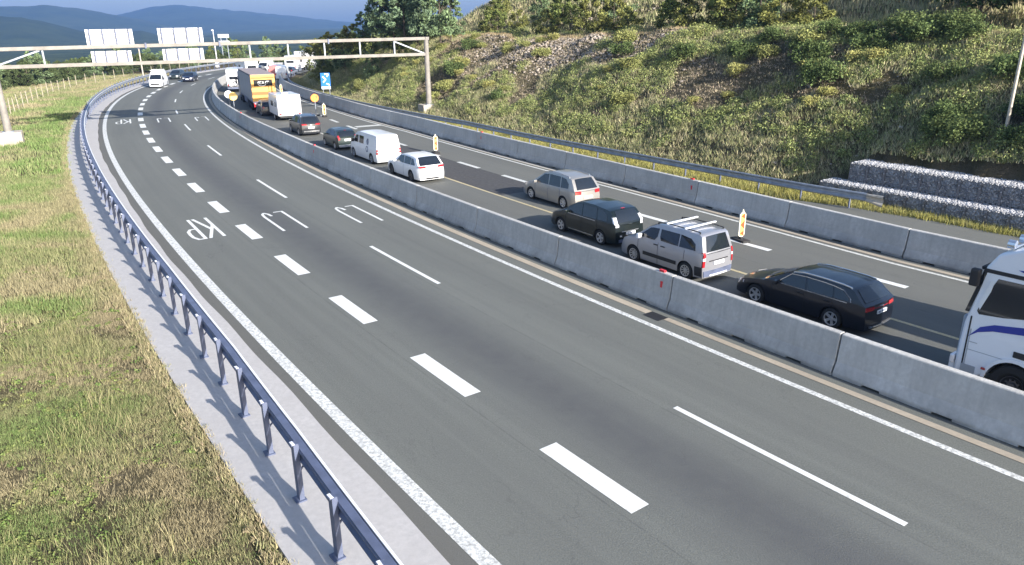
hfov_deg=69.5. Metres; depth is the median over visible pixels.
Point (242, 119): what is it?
concrete barrier
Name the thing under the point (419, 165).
estate car
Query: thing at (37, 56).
tree
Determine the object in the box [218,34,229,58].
gantry sign
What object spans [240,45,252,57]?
tree
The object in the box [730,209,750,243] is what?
traffic beacon
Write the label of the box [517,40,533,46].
shrub
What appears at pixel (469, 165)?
road marking
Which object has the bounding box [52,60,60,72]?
tree
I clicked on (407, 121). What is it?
concrete barrier
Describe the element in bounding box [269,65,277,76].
delivery van
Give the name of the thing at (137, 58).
tree
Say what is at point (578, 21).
tree
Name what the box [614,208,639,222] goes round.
rear window
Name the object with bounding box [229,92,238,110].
temporary sign
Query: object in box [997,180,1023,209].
gabion basket
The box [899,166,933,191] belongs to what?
gabion basket
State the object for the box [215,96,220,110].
concrete barrier
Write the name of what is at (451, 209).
concrete barrier
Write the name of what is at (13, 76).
tree
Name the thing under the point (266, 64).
delivery van
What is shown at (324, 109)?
traffic beacon
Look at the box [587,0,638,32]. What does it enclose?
tree
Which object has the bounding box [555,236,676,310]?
concrete barrier
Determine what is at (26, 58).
tree
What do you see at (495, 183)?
asphalt patch
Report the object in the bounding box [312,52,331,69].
tree
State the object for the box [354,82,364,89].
shrub
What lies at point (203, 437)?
edge weeds
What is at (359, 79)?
shrub
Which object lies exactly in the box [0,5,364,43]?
hills
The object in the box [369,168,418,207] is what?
concrete barrier
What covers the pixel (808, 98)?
shrub
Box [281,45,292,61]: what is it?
tree
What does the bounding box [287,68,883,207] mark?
guardrail
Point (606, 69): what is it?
shrub
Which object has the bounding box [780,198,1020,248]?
paved shoulder
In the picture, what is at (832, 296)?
estate car
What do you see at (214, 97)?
concrete barrier
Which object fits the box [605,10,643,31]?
tree
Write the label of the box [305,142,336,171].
concrete barrier
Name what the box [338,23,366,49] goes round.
tree
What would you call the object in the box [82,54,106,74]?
tree
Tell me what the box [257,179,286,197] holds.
road marking
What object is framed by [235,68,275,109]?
articulated truck
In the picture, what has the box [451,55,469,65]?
shrub
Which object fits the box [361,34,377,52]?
tree
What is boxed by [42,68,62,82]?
tree
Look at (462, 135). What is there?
concrete barrier
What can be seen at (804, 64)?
shrub
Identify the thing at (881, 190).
gabion basket
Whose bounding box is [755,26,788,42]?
shrub
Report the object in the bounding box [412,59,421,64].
shrub
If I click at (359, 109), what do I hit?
concrete barrier
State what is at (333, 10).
sky
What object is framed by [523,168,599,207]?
people carrier
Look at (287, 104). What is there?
rear window
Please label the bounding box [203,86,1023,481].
road marking
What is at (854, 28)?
shrub
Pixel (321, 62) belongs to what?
tree
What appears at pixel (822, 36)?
shrub
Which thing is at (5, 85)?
tree
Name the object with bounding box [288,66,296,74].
hatchback
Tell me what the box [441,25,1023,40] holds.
crest grass
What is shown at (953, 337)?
road marking
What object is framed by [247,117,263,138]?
concrete barrier
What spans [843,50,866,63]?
shrub
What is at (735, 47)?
shrub
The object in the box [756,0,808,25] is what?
tree
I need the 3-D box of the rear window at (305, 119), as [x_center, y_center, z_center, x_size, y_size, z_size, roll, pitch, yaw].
[-17.495,-14.073,63.845,1.325,0.493,0.396,-11,22,-28]
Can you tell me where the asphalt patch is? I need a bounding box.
[400,145,524,194]
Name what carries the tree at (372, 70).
on the ground at (990, 168)
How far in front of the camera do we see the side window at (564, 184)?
38.04 m
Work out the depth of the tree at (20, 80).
119.07 m
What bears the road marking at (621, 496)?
on the road
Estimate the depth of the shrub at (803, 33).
51.30 m
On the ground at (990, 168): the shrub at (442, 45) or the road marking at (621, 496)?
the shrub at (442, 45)
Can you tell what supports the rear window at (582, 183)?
in the people carrier at (566, 187)
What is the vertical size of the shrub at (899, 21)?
2.077 m
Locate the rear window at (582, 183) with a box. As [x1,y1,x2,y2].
[575,177,596,189]
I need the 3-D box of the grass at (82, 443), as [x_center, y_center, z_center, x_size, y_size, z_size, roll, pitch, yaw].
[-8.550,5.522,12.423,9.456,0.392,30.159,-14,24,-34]
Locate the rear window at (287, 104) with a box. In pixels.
[284,102,294,107]
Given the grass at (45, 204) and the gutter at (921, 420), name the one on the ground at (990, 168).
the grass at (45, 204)
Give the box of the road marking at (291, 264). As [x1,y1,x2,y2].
[274,254,309,274]
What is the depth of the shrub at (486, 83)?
73.44 m
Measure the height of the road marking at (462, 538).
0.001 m
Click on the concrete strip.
(303, 532)
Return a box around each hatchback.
[169,69,184,78]
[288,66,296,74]
[323,127,354,149]
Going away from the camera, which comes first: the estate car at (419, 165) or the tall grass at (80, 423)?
the tall grass at (80, 423)
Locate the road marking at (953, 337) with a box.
[444,177,958,339]
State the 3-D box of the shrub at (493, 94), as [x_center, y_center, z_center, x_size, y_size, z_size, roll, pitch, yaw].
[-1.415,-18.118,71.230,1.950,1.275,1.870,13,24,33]
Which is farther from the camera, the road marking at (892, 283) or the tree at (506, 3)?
the tree at (506, 3)
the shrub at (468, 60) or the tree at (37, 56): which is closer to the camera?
the shrub at (468, 60)
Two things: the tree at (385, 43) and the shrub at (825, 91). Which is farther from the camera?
the tree at (385, 43)
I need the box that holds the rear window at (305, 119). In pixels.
[303,117,317,123]
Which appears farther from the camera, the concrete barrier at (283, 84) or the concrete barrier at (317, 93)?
the concrete barrier at (283, 84)
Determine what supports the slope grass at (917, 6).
on the ground at (990, 168)
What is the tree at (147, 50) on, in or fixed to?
on the ground at (990, 168)
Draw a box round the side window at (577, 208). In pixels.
[569,203,582,214]
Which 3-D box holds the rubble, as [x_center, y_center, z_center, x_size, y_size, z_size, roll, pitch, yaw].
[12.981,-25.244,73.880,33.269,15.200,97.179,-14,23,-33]
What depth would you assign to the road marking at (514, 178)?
45.90 m
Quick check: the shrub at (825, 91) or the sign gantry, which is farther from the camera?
the sign gantry
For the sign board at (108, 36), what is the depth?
63.28 m
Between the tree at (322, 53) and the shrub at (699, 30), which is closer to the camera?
the shrub at (699, 30)
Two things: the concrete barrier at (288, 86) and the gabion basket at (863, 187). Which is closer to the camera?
the gabion basket at (863, 187)
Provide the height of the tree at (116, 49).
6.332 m
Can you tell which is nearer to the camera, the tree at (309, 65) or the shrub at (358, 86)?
the shrub at (358, 86)
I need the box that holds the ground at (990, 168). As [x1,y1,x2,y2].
[0,0,1023,564]
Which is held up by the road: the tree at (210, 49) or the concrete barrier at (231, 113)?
the concrete barrier at (231, 113)
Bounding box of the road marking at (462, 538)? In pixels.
[103,85,501,564]
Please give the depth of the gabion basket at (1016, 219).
33.36 m
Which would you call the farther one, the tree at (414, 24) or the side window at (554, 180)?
the tree at (414, 24)
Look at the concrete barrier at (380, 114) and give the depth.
72.83 m
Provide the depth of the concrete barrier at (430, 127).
63.81 m
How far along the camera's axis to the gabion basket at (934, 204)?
36.16 m
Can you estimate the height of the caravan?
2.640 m
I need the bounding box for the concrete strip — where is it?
[67,62,449,564]
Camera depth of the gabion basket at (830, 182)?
40.58 m
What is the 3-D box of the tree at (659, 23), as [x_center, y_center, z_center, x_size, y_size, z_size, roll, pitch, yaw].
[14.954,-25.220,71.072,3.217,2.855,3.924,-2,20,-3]
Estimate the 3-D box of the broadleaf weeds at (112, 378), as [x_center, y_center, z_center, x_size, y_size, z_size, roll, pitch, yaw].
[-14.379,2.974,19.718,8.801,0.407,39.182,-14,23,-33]
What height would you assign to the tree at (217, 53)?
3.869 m
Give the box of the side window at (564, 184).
[561,177,568,188]
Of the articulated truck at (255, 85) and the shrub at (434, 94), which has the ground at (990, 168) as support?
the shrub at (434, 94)
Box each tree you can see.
[0,74,11,88]
[3,69,31,85]
[12,59,42,85]
[23,51,40,75]
[27,53,53,83]
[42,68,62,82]
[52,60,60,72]
[59,59,80,76]
[60,68,78,80]
[63,67,86,78]
[71,57,91,77]
[79,57,96,74]
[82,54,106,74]
[97,66,112,72]
[106,66,122,74]
[109,48,131,74]
[110,65,132,74]
[134,52,152,71]
[140,65,154,71]
[142,47,153,54]
[142,54,162,69]
[156,51,163,66]
[162,64,176,69]
[184,46,201,65]
[202,52,214,64]
[205,46,220,57]
[208,50,224,63]
[221,38,238,63]
[230,39,245,57]
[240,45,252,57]
[258,36,275,61]
[268,44,284,60]
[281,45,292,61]
[299,39,320,59]
[304,59,313,70]
[307,36,328,51]
[307,38,336,59]
[308,64,325,81]
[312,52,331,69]
[316,59,333,72]
[318,31,343,52]
[323,63,334,73]
[326,31,351,50]
[331,47,348,65]
[335,42,353,70]
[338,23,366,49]
[348,32,365,60]
[353,11,371,37]
[361,0,400,41]
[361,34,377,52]
[362,49,380,76]
[371,0,408,37]
[380,0,430,41]
[381,34,400,53]
[395,1,431,42]
[395,35,409,52]
[405,0,452,42]
[419,0,460,42]
[438,0,466,39]
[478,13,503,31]
[482,0,507,29]
[489,0,512,15]
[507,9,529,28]
[527,0,550,21]
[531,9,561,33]
[543,0,571,25]
[551,0,583,30]
[572,0,612,32]
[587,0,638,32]
[598,0,639,24]
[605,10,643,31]
[653,8,682,28]
[656,0,700,25]
[671,0,722,26]
[707,0,751,26]
[710,0,759,28]
[732,0,779,15]
[733,0,781,29]
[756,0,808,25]
[782,0,839,23]
[936,0,1012,14]
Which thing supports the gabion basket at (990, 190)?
on the ground at (990, 168)
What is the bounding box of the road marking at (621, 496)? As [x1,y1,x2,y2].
[539,442,647,513]
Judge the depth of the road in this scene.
20.33 m
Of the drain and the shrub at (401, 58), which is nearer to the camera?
the drain
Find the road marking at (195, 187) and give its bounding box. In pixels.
[187,183,204,191]
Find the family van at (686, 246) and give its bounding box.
[622,216,732,278]
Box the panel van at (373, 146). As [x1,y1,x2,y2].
[351,129,400,163]
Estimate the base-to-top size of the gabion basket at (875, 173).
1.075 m
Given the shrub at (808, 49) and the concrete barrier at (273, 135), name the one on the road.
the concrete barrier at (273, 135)
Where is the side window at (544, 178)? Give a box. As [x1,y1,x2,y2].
[537,174,549,183]
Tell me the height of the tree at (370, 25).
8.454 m
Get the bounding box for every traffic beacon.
[322,103,326,116]
[432,134,439,153]
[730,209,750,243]
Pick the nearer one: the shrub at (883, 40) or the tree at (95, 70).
the shrub at (883, 40)
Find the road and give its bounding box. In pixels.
[98,63,1023,564]
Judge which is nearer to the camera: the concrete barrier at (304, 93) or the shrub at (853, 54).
the shrub at (853, 54)
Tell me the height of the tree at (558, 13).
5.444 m
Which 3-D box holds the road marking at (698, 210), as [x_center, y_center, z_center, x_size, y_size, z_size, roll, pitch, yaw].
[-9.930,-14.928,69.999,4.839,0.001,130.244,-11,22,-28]
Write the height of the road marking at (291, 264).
0.001 m
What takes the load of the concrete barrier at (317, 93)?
on the road
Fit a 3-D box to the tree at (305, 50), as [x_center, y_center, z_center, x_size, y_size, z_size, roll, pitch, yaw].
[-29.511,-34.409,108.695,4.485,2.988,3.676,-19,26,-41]
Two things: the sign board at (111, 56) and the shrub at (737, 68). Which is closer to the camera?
the shrub at (737, 68)
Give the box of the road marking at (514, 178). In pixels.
[501,175,526,181]
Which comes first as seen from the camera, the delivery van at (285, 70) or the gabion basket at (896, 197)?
the gabion basket at (896, 197)
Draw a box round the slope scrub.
[307,16,1023,173]
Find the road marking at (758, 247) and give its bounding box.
[730,239,771,250]
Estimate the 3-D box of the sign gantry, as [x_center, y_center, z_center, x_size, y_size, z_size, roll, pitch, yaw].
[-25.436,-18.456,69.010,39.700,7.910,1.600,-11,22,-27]
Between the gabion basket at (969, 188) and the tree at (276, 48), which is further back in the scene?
the tree at (276, 48)
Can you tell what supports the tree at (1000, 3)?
on the ground at (990, 168)
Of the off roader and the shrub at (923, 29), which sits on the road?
the off roader
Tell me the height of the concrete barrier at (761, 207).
1.200 m
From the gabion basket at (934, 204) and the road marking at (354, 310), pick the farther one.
the gabion basket at (934, 204)
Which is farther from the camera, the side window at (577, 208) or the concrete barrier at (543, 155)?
the concrete barrier at (543, 155)
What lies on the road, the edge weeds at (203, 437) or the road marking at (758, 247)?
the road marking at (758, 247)
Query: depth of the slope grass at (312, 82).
50.76 m
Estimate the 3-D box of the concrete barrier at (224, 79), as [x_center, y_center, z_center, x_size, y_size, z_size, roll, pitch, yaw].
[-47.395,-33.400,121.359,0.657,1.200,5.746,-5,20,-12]
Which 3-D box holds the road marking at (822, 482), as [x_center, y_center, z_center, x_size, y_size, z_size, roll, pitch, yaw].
[5.880,3.922,16.480,0.168,0.001,5.837,-15,24,-34]
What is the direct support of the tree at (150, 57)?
on the ground at (990, 168)
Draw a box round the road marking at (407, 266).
[369,246,439,283]
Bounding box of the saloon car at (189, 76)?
[182,72,197,81]
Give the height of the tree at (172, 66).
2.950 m
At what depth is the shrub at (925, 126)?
39.42 m
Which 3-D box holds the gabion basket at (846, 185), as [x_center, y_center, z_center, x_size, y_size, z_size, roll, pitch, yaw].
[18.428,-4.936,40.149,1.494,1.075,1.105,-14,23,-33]
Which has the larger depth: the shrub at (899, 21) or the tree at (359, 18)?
the tree at (359, 18)
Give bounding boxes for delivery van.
[147,69,168,87]
[258,61,273,71]
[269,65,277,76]
[275,65,290,78]
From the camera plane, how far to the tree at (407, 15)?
89.20 m
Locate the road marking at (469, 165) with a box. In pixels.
[458,162,479,167]
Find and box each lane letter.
[186,220,206,239]
[192,218,225,237]
[261,213,285,230]
[273,211,308,227]
[335,207,362,222]
[345,205,381,220]
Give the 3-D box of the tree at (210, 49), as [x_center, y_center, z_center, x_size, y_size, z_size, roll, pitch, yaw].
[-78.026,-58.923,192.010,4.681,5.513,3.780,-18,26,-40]
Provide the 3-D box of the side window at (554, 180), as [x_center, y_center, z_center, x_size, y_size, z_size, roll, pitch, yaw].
[2.264,-5.340,38.677,0.192,0.537,1.034,-13,23,-32]
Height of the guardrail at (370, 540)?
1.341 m
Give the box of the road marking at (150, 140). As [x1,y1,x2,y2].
[146,138,154,142]
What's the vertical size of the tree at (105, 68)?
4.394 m
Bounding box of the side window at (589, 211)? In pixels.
[583,204,596,218]
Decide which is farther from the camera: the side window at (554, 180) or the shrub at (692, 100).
the shrub at (692, 100)
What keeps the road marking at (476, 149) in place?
on the road
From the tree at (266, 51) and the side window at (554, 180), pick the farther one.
the tree at (266, 51)
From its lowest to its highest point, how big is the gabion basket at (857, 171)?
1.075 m
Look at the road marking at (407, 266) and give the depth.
29.76 m
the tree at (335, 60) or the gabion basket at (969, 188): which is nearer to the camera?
the gabion basket at (969, 188)
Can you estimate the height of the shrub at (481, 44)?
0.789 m
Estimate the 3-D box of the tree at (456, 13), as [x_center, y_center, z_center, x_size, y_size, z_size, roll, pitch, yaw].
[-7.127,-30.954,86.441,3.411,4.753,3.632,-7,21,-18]
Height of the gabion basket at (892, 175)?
1.075 m
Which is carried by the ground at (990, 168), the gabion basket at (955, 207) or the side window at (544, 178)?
the gabion basket at (955, 207)
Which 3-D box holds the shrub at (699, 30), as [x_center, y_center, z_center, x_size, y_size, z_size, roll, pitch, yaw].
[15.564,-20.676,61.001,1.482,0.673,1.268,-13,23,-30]
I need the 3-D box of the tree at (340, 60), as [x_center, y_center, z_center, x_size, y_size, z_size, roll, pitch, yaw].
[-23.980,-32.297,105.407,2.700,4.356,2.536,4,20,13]
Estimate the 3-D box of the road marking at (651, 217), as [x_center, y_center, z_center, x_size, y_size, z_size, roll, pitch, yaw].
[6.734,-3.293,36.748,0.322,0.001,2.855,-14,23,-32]
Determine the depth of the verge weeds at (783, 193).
41.45 m
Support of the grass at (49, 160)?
on the ground at (990, 168)
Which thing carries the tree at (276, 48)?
on the ground at (990, 168)
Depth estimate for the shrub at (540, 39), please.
75.73 m
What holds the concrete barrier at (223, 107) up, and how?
on the road
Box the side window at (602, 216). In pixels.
[598,208,607,220]
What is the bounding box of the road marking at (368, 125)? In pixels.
[354,124,380,126]
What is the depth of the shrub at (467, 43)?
83.95 m
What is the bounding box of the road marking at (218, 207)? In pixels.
[208,201,229,212]
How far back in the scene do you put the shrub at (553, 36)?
75.40 m
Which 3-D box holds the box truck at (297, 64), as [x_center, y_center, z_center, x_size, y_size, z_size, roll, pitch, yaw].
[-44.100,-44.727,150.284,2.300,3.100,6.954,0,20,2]
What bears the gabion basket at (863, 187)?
on the ground at (990, 168)
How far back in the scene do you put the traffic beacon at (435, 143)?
54.74 m
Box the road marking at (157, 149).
[153,146,162,151]
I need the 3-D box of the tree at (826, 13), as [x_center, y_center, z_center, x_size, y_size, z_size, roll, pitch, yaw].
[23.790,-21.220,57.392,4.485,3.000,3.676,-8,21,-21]
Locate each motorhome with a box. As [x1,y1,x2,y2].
[225,67,242,90]
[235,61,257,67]
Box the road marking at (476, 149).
[302,99,639,192]
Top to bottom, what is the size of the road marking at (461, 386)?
0.001 m
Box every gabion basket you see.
[818,177,849,197]
[835,180,865,199]
[848,159,883,182]
[851,183,882,203]
[864,162,900,185]
[868,186,900,206]
[881,164,917,188]
[884,189,918,210]
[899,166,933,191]
[902,192,935,213]
[917,169,955,194]
[921,195,954,218]
[936,171,971,198]
[941,198,977,221]
[955,175,995,201]
[961,202,999,226]
[976,178,1016,205]
[983,206,1021,228]
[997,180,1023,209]
[1005,209,1023,232]
[1019,191,1023,209]
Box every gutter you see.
[209,90,650,312]
[275,79,968,278]
[664,318,1023,462]
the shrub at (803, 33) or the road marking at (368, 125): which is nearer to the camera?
the shrub at (803, 33)
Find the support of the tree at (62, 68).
on the ground at (990, 168)
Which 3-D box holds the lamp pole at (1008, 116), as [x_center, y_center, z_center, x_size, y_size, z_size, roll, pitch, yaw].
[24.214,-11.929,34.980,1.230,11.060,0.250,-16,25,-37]
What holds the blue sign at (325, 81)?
on the ground at (990, 168)
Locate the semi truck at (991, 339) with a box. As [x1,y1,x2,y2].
[948,234,1023,390]
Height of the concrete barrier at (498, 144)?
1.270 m
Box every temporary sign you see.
[224,91,230,105]
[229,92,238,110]
[311,94,320,115]
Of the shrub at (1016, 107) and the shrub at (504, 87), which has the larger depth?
the shrub at (504, 87)
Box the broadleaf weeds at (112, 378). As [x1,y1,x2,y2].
[0,225,203,564]
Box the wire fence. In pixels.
[7,63,211,113]
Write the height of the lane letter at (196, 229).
0.003 m
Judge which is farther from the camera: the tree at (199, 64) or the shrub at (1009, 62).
the tree at (199, 64)
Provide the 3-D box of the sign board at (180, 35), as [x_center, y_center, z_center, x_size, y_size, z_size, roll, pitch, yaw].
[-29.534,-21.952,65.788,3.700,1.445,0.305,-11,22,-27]
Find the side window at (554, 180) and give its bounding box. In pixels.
[549,174,560,186]
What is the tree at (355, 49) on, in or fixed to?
on the ground at (990, 168)
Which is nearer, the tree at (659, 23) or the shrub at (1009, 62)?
the shrub at (1009, 62)
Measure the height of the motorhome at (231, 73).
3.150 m
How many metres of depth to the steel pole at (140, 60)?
134.09 m
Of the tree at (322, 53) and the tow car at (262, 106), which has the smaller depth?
the tow car at (262, 106)
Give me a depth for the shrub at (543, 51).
73.54 m
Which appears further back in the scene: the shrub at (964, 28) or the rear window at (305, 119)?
the rear window at (305, 119)
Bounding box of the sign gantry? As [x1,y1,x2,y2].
[0,37,433,145]
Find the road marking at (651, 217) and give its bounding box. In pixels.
[640,213,665,221]
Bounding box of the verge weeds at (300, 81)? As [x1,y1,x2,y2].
[292,77,424,113]
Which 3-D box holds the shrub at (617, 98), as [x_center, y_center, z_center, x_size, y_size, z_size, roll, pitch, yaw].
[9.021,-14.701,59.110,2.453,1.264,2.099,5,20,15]
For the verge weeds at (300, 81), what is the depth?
109.52 m
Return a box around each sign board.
[85,29,133,44]
[91,51,132,62]
[157,28,203,42]
[162,48,203,59]
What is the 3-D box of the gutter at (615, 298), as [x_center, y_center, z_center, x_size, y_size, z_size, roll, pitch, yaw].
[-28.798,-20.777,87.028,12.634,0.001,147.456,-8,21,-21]
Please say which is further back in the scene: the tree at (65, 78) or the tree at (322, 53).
the tree at (65, 78)
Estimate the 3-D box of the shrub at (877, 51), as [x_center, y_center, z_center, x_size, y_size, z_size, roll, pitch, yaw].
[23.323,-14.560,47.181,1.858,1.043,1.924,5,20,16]
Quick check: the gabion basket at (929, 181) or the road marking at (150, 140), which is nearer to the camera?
the gabion basket at (929, 181)
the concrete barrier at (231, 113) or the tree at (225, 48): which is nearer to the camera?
the concrete barrier at (231, 113)
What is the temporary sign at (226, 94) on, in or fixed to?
on the road
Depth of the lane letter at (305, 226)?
36.90 m
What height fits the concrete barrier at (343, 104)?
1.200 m
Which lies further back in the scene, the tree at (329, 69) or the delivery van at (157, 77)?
the delivery van at (157, 77)
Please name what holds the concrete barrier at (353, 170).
on the road
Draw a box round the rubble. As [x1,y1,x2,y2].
[332,0,1007,164]
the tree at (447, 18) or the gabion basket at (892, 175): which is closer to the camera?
the gabion basket at (892, 175)
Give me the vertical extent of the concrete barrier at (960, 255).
1.200 m
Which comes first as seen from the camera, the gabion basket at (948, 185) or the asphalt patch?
the gabion basket at (948, 185)
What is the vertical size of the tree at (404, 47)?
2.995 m
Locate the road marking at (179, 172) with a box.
[172,168,185,175]
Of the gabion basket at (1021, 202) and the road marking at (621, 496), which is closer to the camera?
the road marking at (621, 496)
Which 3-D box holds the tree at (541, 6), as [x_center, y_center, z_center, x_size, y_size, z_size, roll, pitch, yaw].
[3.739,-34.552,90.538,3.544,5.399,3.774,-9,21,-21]
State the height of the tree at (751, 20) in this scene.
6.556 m
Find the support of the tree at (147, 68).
on the ground at (990, 168)
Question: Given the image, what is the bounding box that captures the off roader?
[289,113,320,134]
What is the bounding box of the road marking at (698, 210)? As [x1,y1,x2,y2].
[275,87,968,282]
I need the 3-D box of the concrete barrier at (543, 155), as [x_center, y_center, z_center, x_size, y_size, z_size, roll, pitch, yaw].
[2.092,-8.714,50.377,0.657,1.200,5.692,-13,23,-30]
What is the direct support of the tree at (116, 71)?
on the ground at (990, 168)
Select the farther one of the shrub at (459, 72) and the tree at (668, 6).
the shrub at (459, 72)
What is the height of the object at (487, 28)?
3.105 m
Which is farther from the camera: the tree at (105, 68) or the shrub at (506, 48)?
the tree at (105, 68)
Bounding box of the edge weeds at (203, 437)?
[60,82,298,564]
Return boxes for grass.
[0,72,170,177]
[0,171,131,331]
[0,303,288,564]
[0,316,199,564]
[301,24,1023,184]
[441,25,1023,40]
[455,0,1023,34]
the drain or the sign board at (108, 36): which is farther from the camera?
the sign board at (108, 36)
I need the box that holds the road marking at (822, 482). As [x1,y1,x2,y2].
[674,406,907,525]
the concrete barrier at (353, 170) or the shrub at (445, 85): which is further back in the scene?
the shrub at (445, 85)
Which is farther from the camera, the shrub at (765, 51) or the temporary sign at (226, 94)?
the temporary sign at (226, 94)
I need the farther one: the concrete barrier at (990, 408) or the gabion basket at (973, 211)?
the gabion basket at (973, 211)
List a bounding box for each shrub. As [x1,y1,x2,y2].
[354,78,364,83]
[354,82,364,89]
[394,52,410,60]
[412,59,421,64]
[422,90,442,98]
[433,80,453,91]
[434,43,446,47]
[442,58,467,75]
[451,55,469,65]
[453,57,469,65]
[454,69,463,75]
[459,37,480,49]
[470,33,479,38]
[476,42,486,47]
[481,80,496,88]
[487,89,505,100]
[498,85,510,90]
[500,45,515,54]
[503,41,514,46]
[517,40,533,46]
[530,47,552,56]
[535,36,547,42]
[546,32,559,40]
[600,65,613,74]
[607,40,635,55]
[609,91,636,105]
[611,29,639,43]
[616,56,641,69]
[666,41,698,59]
[686,95,701,104]
[692,29,707,36]
[720,90,736,98]
[722,62,750,78]
[725,38,761,57]
[754,44,781,59]
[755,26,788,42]
[784,37,808,49]
[787,37,834,63]
[789,27,825,43]
[796,55,848,85]
[796,57,820,72]
[801,95,821,105]
[815,17,844,35]
[816,85,838,95]
[817,33,831,40]
[838,19,878,37]
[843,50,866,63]
[849,28,898,48]
[862,46,892,61]
[875,8,942,39]
[887,84,911,93]
[895,15,946,42]
[917,112,952,137]
[918,59,968,82]
[922,98,975,119]
[926,7,985,34]
[926,112,993,145]
[944,18,994,39]
[986,50,1023,81]
[994,122,1023,146]
[1000,91,1023,116]
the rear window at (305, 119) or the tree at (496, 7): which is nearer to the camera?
the rear window at (305, 119)
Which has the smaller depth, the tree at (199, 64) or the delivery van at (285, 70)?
the delivery van at (285, 70)
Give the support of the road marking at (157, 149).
on the road
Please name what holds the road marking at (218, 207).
on the road
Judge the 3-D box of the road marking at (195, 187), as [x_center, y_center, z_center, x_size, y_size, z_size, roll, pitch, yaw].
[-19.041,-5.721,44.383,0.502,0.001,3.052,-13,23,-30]
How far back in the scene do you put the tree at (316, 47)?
102.86 m
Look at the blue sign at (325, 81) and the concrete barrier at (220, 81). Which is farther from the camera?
the concrete barrier at (220, 81)
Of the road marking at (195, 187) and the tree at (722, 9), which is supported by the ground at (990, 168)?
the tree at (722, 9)
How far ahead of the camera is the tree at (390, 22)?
87.28 m
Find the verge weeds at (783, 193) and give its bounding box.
[425,118,1023,236]
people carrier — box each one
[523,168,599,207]
[551,198,642,244]
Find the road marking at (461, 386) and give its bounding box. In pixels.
[410,353,480,396]
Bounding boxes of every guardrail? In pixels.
[79,62,403,564]
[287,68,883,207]
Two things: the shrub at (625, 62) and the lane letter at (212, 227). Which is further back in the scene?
the shrub at (625, 62)
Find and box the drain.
[643,311,667,320]
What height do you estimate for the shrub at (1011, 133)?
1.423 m
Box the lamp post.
[211,30,218,66]
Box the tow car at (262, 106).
[255,99,271,115]
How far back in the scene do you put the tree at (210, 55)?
172.86 m
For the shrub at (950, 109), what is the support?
on the ground at (990, 168)
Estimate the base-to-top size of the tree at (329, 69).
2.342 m
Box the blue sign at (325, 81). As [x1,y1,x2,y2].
[320,73,330,92]
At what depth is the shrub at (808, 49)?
49.42 m
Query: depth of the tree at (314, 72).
111.47 m
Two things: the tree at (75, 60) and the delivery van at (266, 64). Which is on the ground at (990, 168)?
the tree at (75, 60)
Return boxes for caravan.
[268,91,301,119]
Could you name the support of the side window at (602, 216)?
in the people carrier at (602, 221)
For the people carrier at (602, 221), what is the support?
on the road
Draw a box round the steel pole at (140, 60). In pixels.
[137,48,143,74]
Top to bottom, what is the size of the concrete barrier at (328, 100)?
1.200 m
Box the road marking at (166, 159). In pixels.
[161,156,172,162]
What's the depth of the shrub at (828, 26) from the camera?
50.96 m
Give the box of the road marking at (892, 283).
[875,277,908,287]
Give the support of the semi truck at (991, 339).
on the road
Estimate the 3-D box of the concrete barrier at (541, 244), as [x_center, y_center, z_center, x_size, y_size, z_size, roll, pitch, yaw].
[0.236,-2.075,31.758,0.657,1.200,5.994,-14,23,-32]
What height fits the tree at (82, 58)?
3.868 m
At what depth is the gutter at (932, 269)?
34.90 m
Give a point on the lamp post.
(215, 50)
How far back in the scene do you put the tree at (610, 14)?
78.70 m
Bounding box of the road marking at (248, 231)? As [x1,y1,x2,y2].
[235,224,262,238]
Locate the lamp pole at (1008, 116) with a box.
[1002,37,1023,141]
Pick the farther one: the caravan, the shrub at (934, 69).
the caravan
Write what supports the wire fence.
on the ground at (990, 168)
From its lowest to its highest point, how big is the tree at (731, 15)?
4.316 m
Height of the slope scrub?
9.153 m
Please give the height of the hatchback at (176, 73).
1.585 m
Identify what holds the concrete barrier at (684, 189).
on the road
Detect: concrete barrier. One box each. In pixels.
[213,92,216,104]
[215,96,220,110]
[217,77,223,86]
[220,100,227,115]
[221,75,226,83]
[226,105,237,122]
[236,111,248,130]
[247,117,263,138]
[263,124,284,147]
[282,79,286,89]
[282,133,306,158]
[285,82,291,91]
[292,84,299,93]
[299,87,308,99]
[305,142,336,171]
[308,90,321,103]
[320,94,335,107]
[333,154,372,187]
[334,97,351,112]
[350,102,368,117]
[368,106,390,123]
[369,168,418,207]
[390,111,416,130]
[415,185,479,233]
[416,117,445,137]
[443,124,479,147]
[475,207,561,265]
[476,131,518,157]
[516,141,567,169]
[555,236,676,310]
[564,152,626,185]
[623,165,698,203]
[667,276,844,374]
[695,181,792,226]
[785,202,911,257]
[832,332,1023,446]
[903,229,1010,275]
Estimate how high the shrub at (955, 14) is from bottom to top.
1.754 m
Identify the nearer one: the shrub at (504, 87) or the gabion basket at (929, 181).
the gabion basket at (929, 181)
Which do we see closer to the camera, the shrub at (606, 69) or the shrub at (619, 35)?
the shrub at (606, 69)
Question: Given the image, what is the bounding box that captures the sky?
[0,0,491,22]
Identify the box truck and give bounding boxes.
[284,54,305,69]
[294,51,315,68]
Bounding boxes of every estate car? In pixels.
[388,151,443,180]
[737,263,893,331]
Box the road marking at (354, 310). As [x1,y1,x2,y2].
[329,295,377,323]
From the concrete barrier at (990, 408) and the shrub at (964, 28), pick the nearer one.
the concrete barrier at (990, 408)

